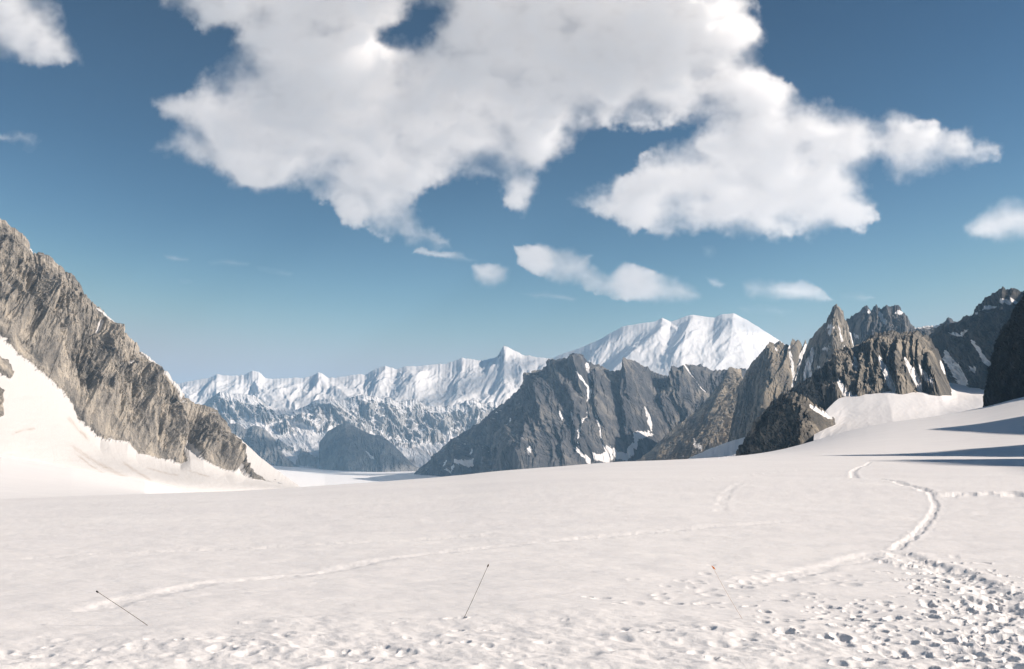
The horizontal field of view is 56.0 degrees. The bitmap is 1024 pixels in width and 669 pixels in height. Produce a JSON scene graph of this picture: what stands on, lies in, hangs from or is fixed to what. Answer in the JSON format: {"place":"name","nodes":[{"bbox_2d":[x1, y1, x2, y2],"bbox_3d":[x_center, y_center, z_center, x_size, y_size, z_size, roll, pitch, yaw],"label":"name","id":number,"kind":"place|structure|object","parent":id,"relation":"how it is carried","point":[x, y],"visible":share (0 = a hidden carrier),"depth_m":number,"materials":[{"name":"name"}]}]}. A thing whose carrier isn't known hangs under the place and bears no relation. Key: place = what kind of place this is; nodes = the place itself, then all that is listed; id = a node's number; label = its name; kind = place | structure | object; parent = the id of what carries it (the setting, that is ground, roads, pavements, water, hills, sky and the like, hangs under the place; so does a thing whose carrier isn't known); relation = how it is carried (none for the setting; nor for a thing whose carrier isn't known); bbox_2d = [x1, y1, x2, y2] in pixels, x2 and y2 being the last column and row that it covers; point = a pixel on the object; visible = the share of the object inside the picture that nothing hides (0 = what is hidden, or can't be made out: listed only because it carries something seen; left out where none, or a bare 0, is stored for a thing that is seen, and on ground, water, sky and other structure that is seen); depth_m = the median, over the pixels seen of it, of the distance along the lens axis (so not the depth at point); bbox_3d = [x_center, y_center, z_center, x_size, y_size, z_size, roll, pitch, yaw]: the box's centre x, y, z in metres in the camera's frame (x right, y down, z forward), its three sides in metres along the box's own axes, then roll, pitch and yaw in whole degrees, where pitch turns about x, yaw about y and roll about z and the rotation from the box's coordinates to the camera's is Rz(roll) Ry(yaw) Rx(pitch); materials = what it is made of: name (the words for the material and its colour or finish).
{"place":"outdoors","nodes":[
{"label":"outdoors","id":0,"kind":"place"},
{"bbox_2d":[0,218,298,491],"bbox_3d":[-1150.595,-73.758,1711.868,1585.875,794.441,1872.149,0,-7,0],"label":"mountain","id":1,"kind":"structure","parent":0,"point":[85,384],"depth_m":1514.32,"materials":[{"name":"stone"}]},
{"bbox_2d":[228,423,297,466],"bbox_3d":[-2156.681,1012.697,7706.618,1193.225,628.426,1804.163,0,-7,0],"label":"mountain","id":2,"kind":"structure","parent":0,"point":[260,442],"depth_m":7556.00,"materials":[{"name":"grey stone"}]},
{"bbox_2d":[202,392,502,468],"bbox_3d":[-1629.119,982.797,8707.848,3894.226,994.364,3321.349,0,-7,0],"label":"mountain","id":3,"kind":"structure","parent":0,"point":[416,432],"depth_m":8715.51,"materials":[{"name":"white snow"}]},
{"bbox_2d":[178,346,551,409],"bbox_3d":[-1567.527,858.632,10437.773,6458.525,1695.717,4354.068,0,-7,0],"label":"mountain","id":4,"kind":"structure","parent":0,"point":[498,378],"depth_m":10724.39,"materials":[{"name":"white snow"}]},
{"bbox_2d":[319,422,418,471],"bbox_3d":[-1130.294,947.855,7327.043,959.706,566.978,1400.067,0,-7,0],"label":"mountain","id":5,"kind":"structure","parent":0,"point":[344,446],"depth_m":7035.00,"materials":[{"name":"grey stone"}]},
{"bbox_2d":[0,397,1023,668],"bbox_3d":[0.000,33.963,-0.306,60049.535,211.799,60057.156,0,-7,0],"label":"snow field","id":6,"kind":"structure","parent":0,"point":[894,545],"depth_m":14.91,"materials":[{"name":"white snow"}]},
{"bbox_2d":[96,591,146,624],"bbox_3d":[-3.897,2.852,9.827,0.727,0.466,0.017,0,-7,0],"label":"marker wand","id":7,"kind":"object","parent":6,"relation":"on","point":[121,607],"visible":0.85,"depth_m":9.83,"materials":[{"name":"brown wood"}]},
{"bbox_2d":[464,564,488,617],"bbox_3d":[-0.421,2.721,9.740,0.376,0.779,0.015,0,-7,0],"label":"marker wand","id":8,"kind":"object","parent":6,"relation":"on","point":[476,591],"visible":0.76,"depth_m":9.75,"materials":[{"name":"brown wood"}]},
{"bbox_2d":[736,391,834,455],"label":"rock outcrop","id":9,"kind":"object","parent":6,"relation":"on","point":[787,420],"visible":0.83,"depth_m":1093.56,"materials":[{"name":"grey stone"}]},
{"bbox_2d":[0,0,1023,383],"label":"sky","id":10,"kind":"structure","parent":0,"point":[275,189],"materials":[{"name":"blue"}]},
{"bbox_2d":[414,353,746,476],"bbox_3d":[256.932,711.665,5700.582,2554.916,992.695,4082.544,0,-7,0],"label":"mountain","id":11,"kind":"structure","parent":0,"point":[575,409],"depth_m":4453.48,"materials":[{"name":"stone"}]},
{"bbox_2d":[550,313,784,375],"bbox_3d":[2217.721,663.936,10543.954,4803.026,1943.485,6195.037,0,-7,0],"label":"mountain","id":12,"kind":"structure","parent":0,"point":[662,346],"depth_m":10325.43,"materials":[{"name":"white snow"}]},
{"bbox_2d":[636,367,742,460],"bbox_3d":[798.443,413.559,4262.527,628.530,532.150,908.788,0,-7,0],"label":"mountain","id":13,"kind":"structure","parent":0,"point":[705,425],"depth_m":4059.98,"materials":[{"name":"grey stone"}]},
{"bbox_2d":[688,437,744,458],"bbox_3d":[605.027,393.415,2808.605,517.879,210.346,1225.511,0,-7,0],"label":"snow slope","id":14,"kind":"structure","parent":0,"point":[728,449],"depth_m":2957.44,"materials":[{"name":"white snow"}]},
{"bbox_2d":[728,338,806,441],"bbox_3d":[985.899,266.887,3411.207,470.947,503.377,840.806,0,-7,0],"label":"mountain","id":15,"kind":"structure","parent":0,"point":[770,374],"depth_m":3284.19,"materials":[{"name":"grey stone"}]},
{"bbox_2d":[794,304,853,385],"bbox_3d":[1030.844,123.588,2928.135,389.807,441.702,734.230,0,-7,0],"label":"mountain","id":16,"kind":"structure","parent":0,"point":[832,333],"depth_m":2890.62,"materials":[{"name":"grey stone"}]},
{"bbox_2d":[787,330,951,410],"bbox_3d":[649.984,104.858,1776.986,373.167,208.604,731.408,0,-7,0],"label":"mountain","id":17,"kind":"structure","parent":0,"point":[905,362],"depth_m":1552.70,"materials":[{"name":"grey stone"}]},
{"bbox_2d":[814,383,983,440],"bbox_3d":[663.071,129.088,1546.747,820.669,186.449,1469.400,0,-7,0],"label":"snow slope","id":18,"kind":"structure","parent":0,"point":[848,413],"depth_m":1270.74,"materials":[{"name":"white snow"}]},
{"bbox_2d":[846,304,958,345],"bbox_3d":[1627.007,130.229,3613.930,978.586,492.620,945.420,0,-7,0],"label":"mountain","id":19,"kind":"structure","parent":0,"point":[865,322],"depth_m":3555.65,"materials":[{"name":"grey stone"}]},
{"bbox_2d":[929,286,1023,389],"bbox_3d":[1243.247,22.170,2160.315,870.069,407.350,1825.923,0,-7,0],"label":"mountain","id":20,"kind":"structure","parent":0,"point":[964,346],"depth_m":2256.62,"materials":[{"name":"grey stone"}]},
{"bbox_2d":[983,293,1023,406],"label":"mountain","id":21,"kind":"structure","parent":0,"point":[1004,382],"depth_m":897.63,"materials":[{"name":"grey stone"}]}
]}

